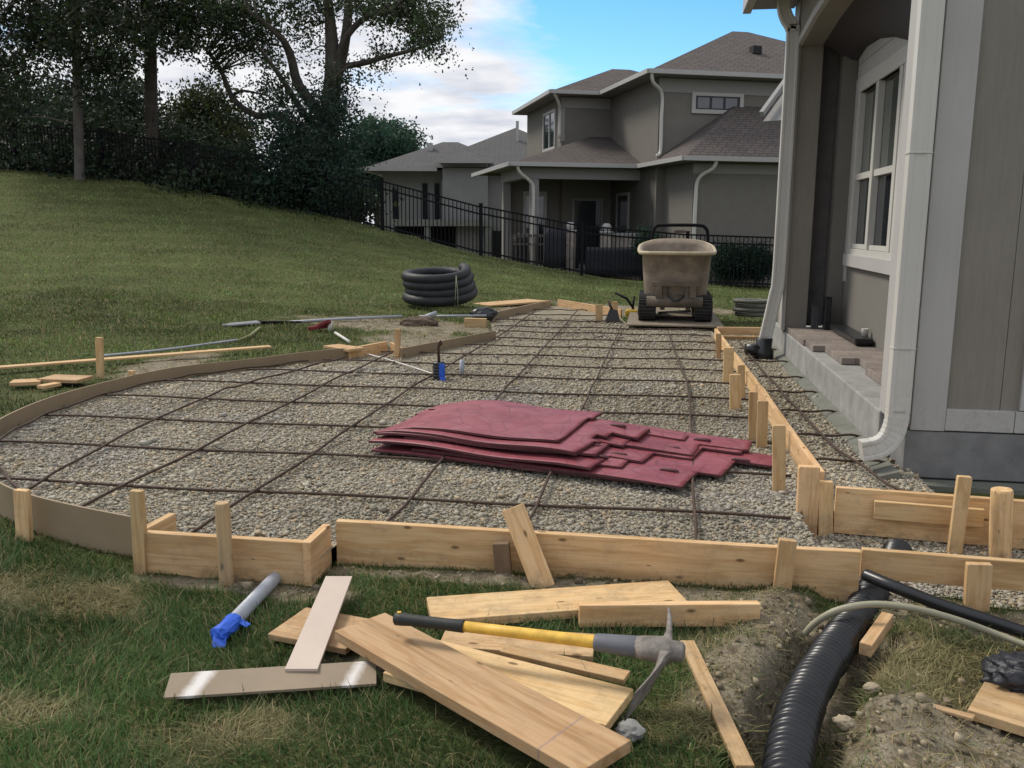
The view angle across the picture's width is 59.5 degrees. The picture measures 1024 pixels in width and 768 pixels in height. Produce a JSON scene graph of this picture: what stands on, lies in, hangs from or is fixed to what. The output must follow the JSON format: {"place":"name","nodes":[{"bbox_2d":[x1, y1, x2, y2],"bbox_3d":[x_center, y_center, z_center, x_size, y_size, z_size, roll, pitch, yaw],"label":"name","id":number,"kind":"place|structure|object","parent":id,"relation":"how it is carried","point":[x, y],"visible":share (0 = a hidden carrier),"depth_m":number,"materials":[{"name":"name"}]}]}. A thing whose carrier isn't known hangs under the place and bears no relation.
{"place":"outdoors","nodes":[
{"label":"outdoors","id":0,"kind":"place"},
{"bbox_2d":[0,285,490,416],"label":"side grass","id":1,"kind":"structure","parent":0,"point":[8,397],"depth_m":11.64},
{"bbox_2d":[0,168,777,372],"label":"hill grass","id":2,"kind":"structure","parent":0,"point":[634,286],"depth_m":18.14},
{"bbox_2d":[0,0,795,223],"label":"sky","id":3,"kind":"structure","parent":0,"point":[523,50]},
{"bbox_2d":[0,170,1023,767],"bbox_3d":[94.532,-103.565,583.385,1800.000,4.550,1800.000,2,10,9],"label":"ground","id":4,"kind":"structure","parent":0,"point":[752,714],"depth_m":3.97,"materials":[{"name":"plant"}]},
{"bbox_2d":[13,488,33,541],"bbox_3d":[-2.447,0.738,4.496,0.075,0.432,0.035,4,10,9],"label":"wooden stake","id":5,"kind":"object","parent":4,"relation":"on","point":[23,511],"visible":0.61,"depth_m":4.46,"materials":[{"name":"brown wood"}]},
{"bbox_2d":[1,67,72,119],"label":"bushy tree","id":6,"kind":"object","parent":4,"relation":"on","point":[62,93],"visible":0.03,"depth_m":34.15,"materials":[{"name":"green plant"}]},
{"bbox_2d":[0,119,85,175],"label":"bush","id":7,"kind":"object","parent":4,"relation":"on","point":[48,163],"visible":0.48,"depth_m":27.05,"materials":[{"name":"green plant"}]},
{"bbox_2d":[0,104,87,174],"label":"bushy tree","id":8,"kind":"object","parent":4,"relation":"on","point":[38,128],"visible":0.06,"depth_m":28.77,"materials":[{"name":"green plant"}]},
{"bbox_2d":[25,89,101,164],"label":"bushy tree","id":9,"kind":"object","parent":4,"relation":"on","point":[46,109],"visible":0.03,"depth_m":31.20,"materials":[{"name":"green plant"}]},
{"bbox_2d":[22,91,160,165],"bbox_3d":[-14.013,-7.772,30.258,4.530,4.345,6.306,-2,10,-15],"label":"bushy tree","id":10,"kind":"object","parent":4,"relation":"on","point":[114,123],"visible":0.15,"depth_m":29.13,"materials":[{"name":"green plant"}]},
{"bbox_2d":[0,0,186,180],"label":"shade tree","id":11,"kind":"object","parent":4,"relation":"on","point":[48,25],"visible":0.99,"depth_m":24.58,"materials":[{"name":"green plant"}]},
{"bbox_2d":[40,127,165,182],"bbox_3d":[-12.767,-6.627,28.297,3.866,3.120,5.479,-2,10,-13],"label":"bush","id":12,"kind":"object","parent":4,"relation":"on","point":[90,167],"visible":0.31,"depth_m":26.86,"materials":[{"name":"green plant"}]},
{"bbox_2d":[54,67,177,140],"bbox_3d":[-15.540,-10.023,34.741,4.662,6.171,6.482,-4,11,-25],"label":"bushy tree","id":13,"kind":"object","parent":4,"relation":"on","point":[138,101],"visible":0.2,"depth_m":33.76,"materials":[{"name":"green plant"}]},
{"bbox_2d":[0,345,271,368],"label":"wood board","id":14,"kind":"object","parent":4,"relation":"on","point":[128,357],"visible":1,"depth_m":9.41,"materials":[{"name":"brown wood"}]},
{"bbox_2d":[129,489,146,574],"bbox_3d":[-1.706,0.728,4.107,0.060,0.500,0.035,3,10,9],"label":"wooden stake","id":15,"kind":"object","parent":4,"relation":"on","point":[138,514],"visible":0.68,"depth_m":4.08,"materials":[{"name":"brown wood"}]},
{"bbox_2d":[60,0,259,182],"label":"shade tree","id":16,"kind":"object","parent":4,"relation":"on","point":[189,17],"visible":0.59,"depth_m":26.67,"materials":[{"name":"green plant"}]},
{"bbox_2d":[111,105,234,194],"bbox_3d":[-11.125,-7.044,29.110,4.776,3.999,7.019,-2,10,-12],"label":"bushy tree","id":17,"kind":"object","parent":4,"relation":"on","point":[176,134],"visible":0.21,"depth_m":28.84,"materials":[{"name":"green plant"}]},
{"bbox_2d":[0,348,347,556],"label":"curved form","id":18,"kind":"object","parent":4,"relation":"on","point":[97,529],"visible":0.68,"depth_m":4.78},
{"bbox_2d":[132,135,240,198],"bbox_3d":[-9.873,-6.048,27.807,4.252,3.251,5.098,-7,13,-36],"label":"bushy tree","id":19,"kind":"object","parent":4,"relation":"on","point":[183,182],"visible":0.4,"depth_m":26.49,"materials":[{"name":"green plant"}]},
{"bbox_2d":[129,59,277,153],"bbox_3d":[-10.781,-9.068,32.379,4.872,5.400,9.842,-8,13,-38],"label":"bushy tree","id":20,"kind":"object","parent":4,"relation":"on","point":[201,103],"visible":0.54,"depth_m":32.16,"materials":[{"name":"green plant"}]},
{"bbox_2d":[215,501,233,586],"bbox_3d":[-1.272,0.794,3.981,0.064,0.558,0.064,1,10,9],"label":"wooden stake","id":21,"kind":"object","parent":4,"relation":"on","point":[224,540],"visible":0.58,"depth_m":3.94,"materials":[{"name":"brown wood"}]},
{"bbox_2d":[145,530,304,584],"bbox_3d":[-1.288,0.800,4.073,0.795,0.225,0.040,2,10,9],"label":"form board","id":22,"kind":"object","parent":4,"relation":"on","point":[259,559],"visible":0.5,"depth_m":4.05,"materials":[{"name":"brown wood"}]},
{"bbox_2d":[182,132,275,196],"bbox_3d":[-9.172,-6.319,28.958,4.084,3.602,6.548,-1,10,-6],"label":"bushy tree","id":23,"kind":"object","parent":4,"relation":"on","point":[246,149],"visible":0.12,"depth_m":27.77,"materials":[{"name":"green plant"}]},
{"bbox_2d":[210,572,280,647],"bbox_3d":[-1.065,0.905,3.809,0.111,0.084,0.870,1,10,5],"label":"pvc pipe","id":24,"kind":"object","parent":4,"relation":"on","point":[222,631],"visible":0.88,"depth_m":3.60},
{"bbox_2d":[163,661,375,699],"bbox_3d":[-0.824,1.022,3.097,0.703,0.013,0.123,-1,22,-8],"label":"hardboard strip","id":25,"kind":"object","parent":4,"relation":"on","point":[214,683],"visible":0.81,"depth_m":3.08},
{"bbox_2d":[285,576,351,671],"bbox_3d":[-0.742,0.918,3.502,0.114,0.012,0.766,0,12,-1],"label":"siding strip","id":26,"kind":"object","parent":25,"relation":"on","point":[308,652],"visible":1,"depth_m":3.43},
{"bbox_2d":[221,152,336,213],"bbox_3d":[-7.587,-5.657,27.428,3.417,2.877,4.923,-9,14,-42],"label":"bushy tree","id":27,"kind":"object","parent":4,"relation":"on","point":[260,200],"visible":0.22,"depth_m":25.91,"materials":[{"name":"green plant"}]},
{"bbox_2d":[206,51,386,219],"bbox_3d":[-6.553,-7.166,27.415,5.256,5.457,8.859,-1,10,-10],"label":"cedar tree","id":28,"kind":"object","parent":4,"relation":"on","point":[315,148],"visible":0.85,"depth_m":25.84,"materials":[{"name":"green plant"}]},
{"bbox_2d":[302,524,331,585],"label":"form board","id":29,"kind":"object","parent":4,"relation":"on","point":[316,544],"visible":0.94,"depth_m":4.05,"materials":[{"name":"brown wood"}]},
{"bbox_2d":[268,607,367,654],"bbox_3d":[-0.735,0.967,3.523,0.347,0.025,0.263,4,11,20],"label":"wood board","id":30,"kind":"object","parent":4,"relation":"on","point":[290,629],"visible":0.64,"depth_m":3.50,"materials":[{"name":"brown wood"}]},
{"bbox_2d":[183,0,473,213],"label":"spreading tree","id":31,"kind":"object","parent":4,"relation":"on","point":[411,12],"visible":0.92,"depth_m":27.35,"materials":[{"name":"green plant"}]},
{"bbox_2d":[329,173,403,227],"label":"bushy tree","id":32,"kind":"object","parent":4,"relation":"on","point":[368,203],"visible":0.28,"depth_m":29.35,"materials":[{"name":"green plant"}]},
{"bbox_2d":[339,101,432,226],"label":"maple tree","id":33,"kind":"object","parent":4,"relation":"on","point":[393,138],"visible":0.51,"depth_m":53.97,"materials":[{"name":"green plant"}]},
{"bbox_2d":[0,122,773,287],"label":"metal fence","id":34,"kind":"object","parent":4,"relation":"on","point":[101,132],"visible":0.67,"depth_m":25.75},
{"bbox_2d":[401,263,477,310],"bbox_3d":[-1.211,-1.651,15.012,1.285,0.746,1.276,2,10,9],"label":"pipe coil","id":35,"kind":"object","parent":4,"relation":"on","point":[438,286],"visible":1,"depth_m":14.54,"materials":[{"name":"black plastic"}]},
{"bbox_2d":[363,121,526,257],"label":"house","id":36,"kind":"structure","parent":4,"relation":"on","point":[445,169],"depth_m":44.06,"materials":[{"name":"grey paint"}]},
{"bbox_2d":[493,541,511,574],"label":"wooden stake","id":37,"kind":"object","parent":4,"relation":"on","point":[502,557],"visible":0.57,"depth_m":4.04,"materials":[{"name":"brown wood"}]},
{"bbox_2d":[383,639,632,728],"bbox_3d":[-0.020,1.021,3.038,0.801,0.035,0.301,5,11,27],"label":"wood board","id":38,"kind":"object","parent":4,"relation":"on","point":[603,703],"visible":0.5,"depth_m":3.00,"materials":[{"name":"brown wood"}]},
{"bbox_2d":[335,613,630,767],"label":"wood board","id":39,"kind":"object","parent":38,"relation":"on","point":[544,730],"visible":0.98,"depth_m":2.85,"materials":[{"name":"brown wood"}]},
{"bbox_2d":[393,608,685,720],"bbox_3d":[0.059,0.903,3.026,1.035,0.193,0.440,2,10,9],"label":"mattock","id":40,"kind":"object","parent":39,"relation":"on","point":[660,652],"visible":1,"depth_m":3.01,"materials":[{"name":"yellow plastic"}]},
{"bbox_2d":[0,306,1023,609],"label":"gravel bed","id":41,"kind":"object","parent":4,"relation":"on","point":[578,314],"visible":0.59,"depth_m":7.48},
{"bbox_2d":[0,360,308,488],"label":"rebar","id":42,"kind":"object","parent":41,"relation":"on","point":[8,478],"visible":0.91,"depth_m":7.75,"materials":[{"name":"metal"}]},
{"bbox_2d":[80,352,392,506],"bbox_3d":[-1.826,0.143,7.442,0.058,0.030,5.847,2,10,8],"label":"rebar","id":43,"kind":"object","parent":41,"relation":"on","point":[168,463],"visible":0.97,"depth_m":5.99,"materials":[{"name":"metal"}]},
{"bbox_2d":[189,312,534,532],"bbox_3d":[-0.601,-0.250,9.694,0.080,0.030,11.246,2,10,10],"label":"rebar","id":44,"kind":"object","parent":41,"relation":"on","point":[201,526],"visible":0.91,"depth_m":5.94,"materials":[{"name":"metal"}]},
{"bbox_2d":[0,477,790,519],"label":"rebar","id":45,"kind":"object","parent":41,"relation":"on","point":[427,499],"visible":0.99,"depth_m":4.87,"materials":[{"name":"metal"}]},
{"bbox_2d":[44,414,771,444],"bbox_3d":[-0.907,0.323,6.551,5.478,0.030,0.041,2,10,8],"label":"rebar","id":46,"kind":"object","parent":41,"relation":"on","point":[262,423],"visible":0.49,"depth_m":6.73,"materials":[{"name":"metal"}]},
{"bbox_2d":[103,394,747,418],"bbox_3d":[-0.801,0.180,7.358,5.527,0.030,0.036,2,10,8],"label":"rebar","id":47,"kind":"object","parent":41,"relation":"on","point":[642,413],"visible":0.72,"depth_m":7.42,"materials":[{"name":"metal"}]},
{"bbox_2d":[400,331,495,358],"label":"form board","id":48,"kind":"object","parent":41,"relation":"on","point":[412,351],"visible":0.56,"depth_m":10.91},
{"bbox_2d":[166,379,748,400],"bbox_3d":[-0.615,0.048,8.109,5.399,0.030,0.045,2,10,8],"label":"rebar","id":49,"kind":"object","parent":41,"relation":"on","point":[457,389],"visible":0.92,"depth_m":8.08,"materials":[{"name":"metal"}]},
{"bbox_2d":[371,444,637,482],"bbox_3d":[0.228,0.424,5.918,2.065,0.038,1.015,5,11,23],"label":"stamp mat","id":50,"kind":"object","parent":41,"relation":"on","point":[396,449],"visible":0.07,"depth_m":5.64,"materials":[{"name":"red rubber"}]},
{"bbox_2d":[411,446,771,488],"bbox_3d":[0.474,0.439,5.784,2.310,0.048,0.980,5,11,26],"label":"stamp mat","id":51,"kind":"object","parent":50,"relation":"on","point":[666,471],"visible":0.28,"depth_m":5.42,"materials":[{"name":"red rubber"}]},
{"bbox_2d":[383,443,628,468],"bbox_3d":[0.218,0.381,5.994,2.065,0.058,0.945,4,11,21],"label":"stamp mat","id":52,"kind":"object","parent":51,"relation":"on","point":[614,463],"visible":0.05,"depth_m":5.42,"materials":[{"name":"red rubber"}]},
{"bbox_2d":[369,435,742,469],"bbox_3d":[0.244,0.391,5.840,2.310,0.073,0.945,5,11,25],"label":"stamp mat","id":53,"kind":"object","parent":52,"relation":"on","point":[636,455],"visible":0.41,"depth_m":5.60,"materials":[{"name":"red rubber"}]},
{"bbox_2d":[404,423,751,456],"bbox_3d":[0.417,0.359,5.940,2.205,0.090,0.910,4,11,20],"label":"stamp mat","id":54,"kind":"object","parent":53,"relation":"on","point":[690,444],"visible":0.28,"depth_m":5.84,"materials":[{"name":"red rubber"}]},
{"bbox_2d":[376,429,688,455],"bbox_3d":[0.128,0.321,5.987,1.925,0.082,0.910,5,11,23],"label":"stamp mat","id":55,"kind":"object","parent":54,"relation":"on","point":[616,440],"visible":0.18,"depth_m":5.80,"materials":[{"name":"red rubber"}]},
{"bbox_2d":[373,408,649,454],"bbox_3d":[-0.011,0.294,6.021,1.680,0.086,0.875,5,11,25],"label":"stamp mat","id":56,"kind":"object","parent":55,"relation":"on","point":[582,436],"visible":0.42,"depth_m":5.80,"materials":[{"name":"red rubber"}]},
{"bbox_2d":[396,400,602,442],"bbox_3d":[-0.103,0.245,6.179,1.260,0.089,0.875,4,11,22],"label":"stamp mat","id":57,"kind":"object","parent":56,"relation":"on","point":[499,419],"visible":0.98,"depth_m":6.11,"materials":[{"name":"red rubber"}]},
{"bbox_2d":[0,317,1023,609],"bbox_3d":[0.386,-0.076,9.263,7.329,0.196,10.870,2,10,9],"label":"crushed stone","id":58,"kind":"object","parent":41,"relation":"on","point":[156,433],"visible":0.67,"depth_m":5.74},
{"bbox_2d":[28,356,345,489],"bbox_3d":[-2.440,0.136,7.463,0.403,0.030,5.097,2,10,9],"label":"rebar","id":59,"kind":"object","parent":58,"relation":"on","point":[95,450],"visible":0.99,"depth_m":6.66,"materials":[{"name":"metal"}]},
{"bbox_2d":[0,440,790,476],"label":"rebar","id":60,"kind":"object","parent":58,"relation":"on","point":[300,453],"visible":0.72,"depth_m":5.84,"materials":[{"name":"metal"}]},
{"bbox_2d":[247,368,729,383],"bbox_3d":[-0.263,-0.079,8.837,4.937,0.030,0.041,2,10,8],"label":"rebar","id":61,"kind":"object","parent":58,"relation":"on","point":[494,375],"visible":0.88,"depth_m":8.82,"materials":[{"name":"metal"}]},
{"bbox_2d":[323,359,734,371],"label":"rebar","id":62,"kind":"object","parent":41,"relation":"on","point":[532,365],"visible":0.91,"depth_m":9.51,"materials":[{"name":"metal"}]},
{"bbox_2d":[336,519,860,602],"bbox_3d":[0.340,0.798,4.072,2.360,0.242,0.040,2,10,9],"label":"form board","id":63,"kind":"object","parent":41,"relation":"on","point":[829,574],"visible":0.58,"depth_m":4.03,"materials":[{"name":"brown wood"}]},
{"bbox_2d":[626,310,723,327],"bbox_3d":[2.557,-1.050,14.208,1.400,0.020,2.400,2,10,9],"label":"plywood sheet","id":64,"kind":"object","parent":41,"relation":"on","point":[677,320],"visible":0.79,"depth_m":13.57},
{"bbox_2d":[637,223,716,321],"bbox_3d":[2.595,-1.810,14.234,1.200,1.468,1.976,2,10,9],"label":"tracked dumper","id":65,"kind":"object","parent":64,"relation":"on","point":[676,271],"visible":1,"depth_m":13.44,"materials":[{"name":"beige plastic"}]},
{"bbox_2d":[756,400,768,447],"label":"wooden stake","id":66,"kind":"object","parent":41,"relation":"on","point":[762,425],"visible":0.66,"depth_m":6.11,"materials":[{"name":"brown wood"}]},
{"bbox_2d":[772,424,785,490],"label":"wooden stake","id":67,"kind":"object","parent":41,"relation":"on","point":[778,456],"visible":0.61,"depth_m":5.10,"materials":[{"name":"brown wood"}]},
{"bbox_2d":[758,386,824,480],"bbox_3d":[1.942,0.341,6.399,0.040,0.177,2.760,2,10,8],"label":"form board","id":68,"kind":"object","parent":41,"relation":"on","point":[798,451],"visible":0.44,"depth_m":5.99,"materials":[{"name":"brown wood"}]},
{"bbox_2d":[737,339,910,490],"bbox_3d":[2.470,0.014,8.233,0.197,0.030,6.821,1,10,6],"label":"rebar","id":69,"kind":"object","parent":41,"relation":"on","point":[834,446],"visible":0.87,"depth_m":6.13,"materials":[{"name":"metal"}]},
{"bbox_2d":[833,486,1023,548],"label":"form board","id":70,"kind":"object","parent":41,"relation":"on","point":[853,510],"visible":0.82,"depth_m":4.69,"materials":[{"name":"brown wood"}]},
{"bbox_2d":[873,500,984,527],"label":"cleat board","id":71,"kind":"object","parent":70,"relation":"attached to","point":[912,512],"visible":0.91,"depth_m":4.63,"materials":[{"name":"brown wood"}]},
{"bbox_2d":[860,547,1023,591],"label":"form board","id":72,"kind":"object","parent":41,"relation":"on","point":[925,567],"visible":0.84,"depth_m":3.83,"materials":[{"name":"brown wood"}]},
{"bbox_2d":[441,631,594,661],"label":"wood board","id":73,"kind":"object","parent":4,"relation":"on","point":[490,644],"visible":0.29,"depth_m":3.37,"materials":[{"name":"brown wood"}]},
{"bbox_2d":[502,503,554,588],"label":"wood board","id":74,"kind":"object","parent":4,"relation":"on","point":[527,546],"visible":0.84,"depth_m":4.00,"materials":[{"name":"brown wood"}]},
{"bbox_2d":[543,227,566,267],"bbox_3d":[1.333,-4.248,27.825,0.719,1.256,0.847,2,10,9],"label":"covered grill","id":75,"kind":"object","parent":4,"relation":"on","point":[555,247],"visible":0.62,"depth_m":27.48,"materials":[{"name":"black fabric"}]},
{"bbox_2d":[427,580,686,623],"bbox_3d":[0.187,0.921,3.761,1.070,0.038,0.235,-2,10,-11],"label":"wood board","id":76,"kind":"object","parent":4,"relation":"on","point":[505,607],"visible":0.66,"depth_m":3.75,"materials":[{"name":"brown wood"}]},
{"bbox_2d":[500,643,629,683],"bbox_3d":[0.185,1.006,3.231,0.481,0.020,0.072,5,11,25],"label":"wood board","id":77,"kind":"object","parent":4,"relation":"on","point":[574,665],"visible":0.94,"depth_m":3.21,"materials":[{"name":"brown wood"}]},
{"bbox_2d":[585,247,642,275],"bbox_3d":[3.099,-3.733,27.220,1.725,0.859,0.801,2,10,9],"label":"covered tub","id":78,"kind":"object","parent":4,"relation":"on","point":[613,261],"visible":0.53,"depth_m":26.83,"materials":[{"name":"black plastic"}]},
{"bbox_2d":[228,566,1023,767],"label":"soil crumbs","id":79,"kind":"object","parent":4,"relation":"on","point":[920,696],"visible":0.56,"depth_m":3.17,"materials":[{"name":"soil"}]},
{"bbox_2d":[471,31,785,285],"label":"neighbour house","id":80,"kind":"structure","parent":4,"relation":"on","point":[692,136],"depth_m":28.00,"materials":[{"name":"beige paint"}]},
{"bbox_2d":[523,191,546,262],"bbox_3d":[0.809,-5.548,31.837,0.850,2.530,0.068,-2,10,-12],"label":"patio door","id":81,"kind":"structure","parent":80,"relation":"in","point":[542,200],"depth_m":31.75,"materials":[{"name":"paint"}]},
{"bbox_2d":[542,108,556,151],"bbox_3d":[1.371,-9.305,32.964,0.059,1.400,1.800,-2,10,-12],"label":"window","id":82,"kind":"structure","parent":80,"relation":"in","point":[549,118],"depth_m":32.86,"materials":[{"name":"paint"}]},
{"bbox_2d":[572,198,602,262],"bbox_3d":[2.674,-5.436,31.931,1.130,2.300,0.058,-2,10,-12],"label":"patio door","id":83,"kind":"structure","parent":80,"relation":"in","point":[589,211],"depth_m":31.85,"materials":[{"name":"black glass"}]},
{"bbox_2d":[615,192,629,232],"bbox_3d":[3.784,-5.501,30.788,0.058,2.100,1.300,-2,10,-12],"label":"window","id":84,"kind":"structure","parent":80,"relation":"in","point":[622,201],"depth_m":30.69,"materials":[{"name":"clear glass"}]},
{"bbox_2d":[691,92,743,113],"bbox_3d":[6.332,-8.632,27.576,1.700,0.620,0.059,-2,10,-12],"label":"window","id":85,"kind":"structure","parent":80,"relation":"in","point":[702,102],"depth_m":27.54,"materials":[{"name":"paint"}]},
{"bbox_2d":[614,718,645,742],"bbox_3d":[0.373,1.093,2.827,0.092,0.060,0.089,8,13,38],"label":"concrete chunk","id":86,"kind":"object","parent":4,"relation":"on","point":[628,727],"visible":0.86,"depth_m":2.80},
{"bbox_2d":[578,600,760,627],"bbox_3d":[0.632,0.925,3.604,0.728,0.095,0.040,0,10,-2],"label":"wood board","id":87,"kind":"object","parent":4,"relation":"on","point":[654,613],"visible":0.77,"depth_m":3.58,"materials":[{"name":"brown wood"}]},
{"bbox_2d":[680,640,754,767],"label":"wood board","id":88,"kind":"object","parent":4,"relation":"on","point":[724,721],"visible":0.9,"depth_m":2.94,"materials":[{"name":"brown wood"}]},
{"bbox_2d":[709,237,758,285],"bbox_3d":[6.210,-3.405,25.360,1.703,1.638,2.073,9,13,41],"label":"garden shrub","id":89,"kind":"object","parent":4,"relation":"on","point":[727,263],"visible":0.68,"depth_m":25.03,"materials":[{"name":"green plant"}]},
{"bbox_2d":[727,238,773,286],"bbox_3d":[6.872,-3.417,25.176,1.723,1.687,2.094,2,10,9],"label":"garden shrub","id":90,"kind":"object","parent":4,"relation":"on","point":[758,263],"visible":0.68,"depth_m":24.91,"materials":[{"name":"green plant"}]},
{"bbox_2d":[732,298,777,316],"bbox_3d":[3.987,-1.238,14.533,0.810,0.341,0.784,2,10,9],"label":"hose coil","id":91,"kind":"object","parent":4,"relation":"on","point":[749,307],"visible":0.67,"depth_m":14.25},
{"bbox_2d":[773,538,796,589],"bbox_3d":[1.167,0.875,3.873,0.074,0.427,0.035,5,11,8],"label":"wooden stake","id":92,"kind":"object","parent":4,"relation":"on","point":[785,561],"visible":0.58,"depth_m":3.84,"materials":[{"name":"brown wood"}]},
{"bbox_2d":[796,465,819,536],"bbox_3d":[1.568,0.707,4.771,0.107,0.559,0.050,1,10,9],"label":"wooden stake","id":93,"kind":"object","parent":4,"relation":"on","point":[807,493],"visible":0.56,"depth_m":4.73,"materials":[{"name":"brown wood"}]},
{"bbox_2d":[817,481,833,536],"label":"wooden stake","id":94,"kind":"object","parent":4,"relation":"in","point":[825,514],"visible":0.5,"depth_m":4.74,"materials":[{"name":"brown wood"}]},
{"bbox_2d":[762,539,912,767],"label":"drain pipe","id":95,"kind":"object","parent":4,"relation":"on","point":[821,667],"visible":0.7,"depth_m":3.06,"materials":[{"name":"black plastic"}]},
{"bbox_2d":[859,612,893,656],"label":"wood board","id":96,"kind":"object","parent":4,"relation":"on","point":[875,635],"visible":1,"depth_m":3.42,"materials":[{"name":"brown wood"}]},
{"bbox_2d":[743,0,1023,494],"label":"house","id":97,"kind":"structure","parent":4,"relation":"on","point":[899,227],"depth_m":5.49,"materials":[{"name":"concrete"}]},
{"bbox_2d":[806,47,838,325],"bbox_3d":[3.519,-2.281,10.210,0.207,3.240,0.070,2,10,9],"label":"doorway","id":98,"kind":"structure","parent":97,"relation":"in","point":[830,67],"depth_m":10.17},
{"bbox_2d":[847,44,907,259],"bbox_3d":[3.458,-2.023,8.039,0.082,1.890,3.420,2,10,9],"label":"window","id":99,"kind":"structure","parent":97,"relation":"in","point":[879,109],"depth_m":8.77,"materials":[{"name":"white metal"}]},
{"bbox_2d":[802,601,1023,647],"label":"hose","id":100,"kind":"object","parent":4,"relation":"on","point":[813,624],"visible":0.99,"depth_m":3.48,"materials":[{"name":"rubber"}]},
{"bbox_2d":[861,569,1023,638],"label":"poly pipe","id":101,"kind":"object","parent":4,"relation":"on","point":[934,602],"visible":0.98,"depth_m":3.60,"materials":[{"name":"black plastic"}]},
{"bbox_2d":[947,475,971,554],"bbox_3d":[2.246,0.717,4.514,0.067,0.524,0.035,4,10,9],"label":"wooden stake","id":102,"kind":"object","parent":4,"relation":"on","point":[960,505],"visible":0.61,"depth_m":4.49,"materials":[{"name":"brown wood"}]},
{"bbox_2d":[963,562,992,611],"bbox_3d":[1.940,0.896,3.742,0.099,0.312,0.035,0,10,9],"label":"wooden stake","id":103,"kind":"object","parent":4,"relation":"on","point":[977,585],"visible":0.62,"depth_m":3.72,"materials":[{"name":"brown wood"}]},
{"bbox_2d":[968,682,1023,736],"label":"wood board","id":104,"kind":"object","parent":4,"relation":"on","point":[997,706],"visible":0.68,"depth_m":2.93,"materials":[{"name":"brown wood"}]},
{"bbox_2d":[988,486,1013,558],"bbox_3d":[2.437,0.759,4.470,0.101,0.489,0.106,-2,10,9],"label":"wooden stake","id":105,"kind":"object","parent":4,"relation":"on","point":[1001,522],"visible":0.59,"depth_m":4.42,"materials":[{"name":"brown wood"}]},
{"bbox_2d":[979,649,1023,692],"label":"plastic bundle","id":106,"kind":"object","parent":4,"relation":"on","point":[1003,668],"visible":0.96,"depth_m":3.08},
{"bbox_2d":[0,516,1023,767],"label":"foreground grass","id":107,"kind":"structure","parent":0,"point":[118,724],"depth_m":3.18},
{"bbox_2d":[830,324,872,345],"bbox_3d":[3.458,-0.504,9.171,0.170,0.077,1.300,2,10,9],"label":"black tray","id":108,"kind":"object","parent":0,"point":[851,335],"visible":1,"depth_m":8.95,"materials":[{"name":"plastic"}]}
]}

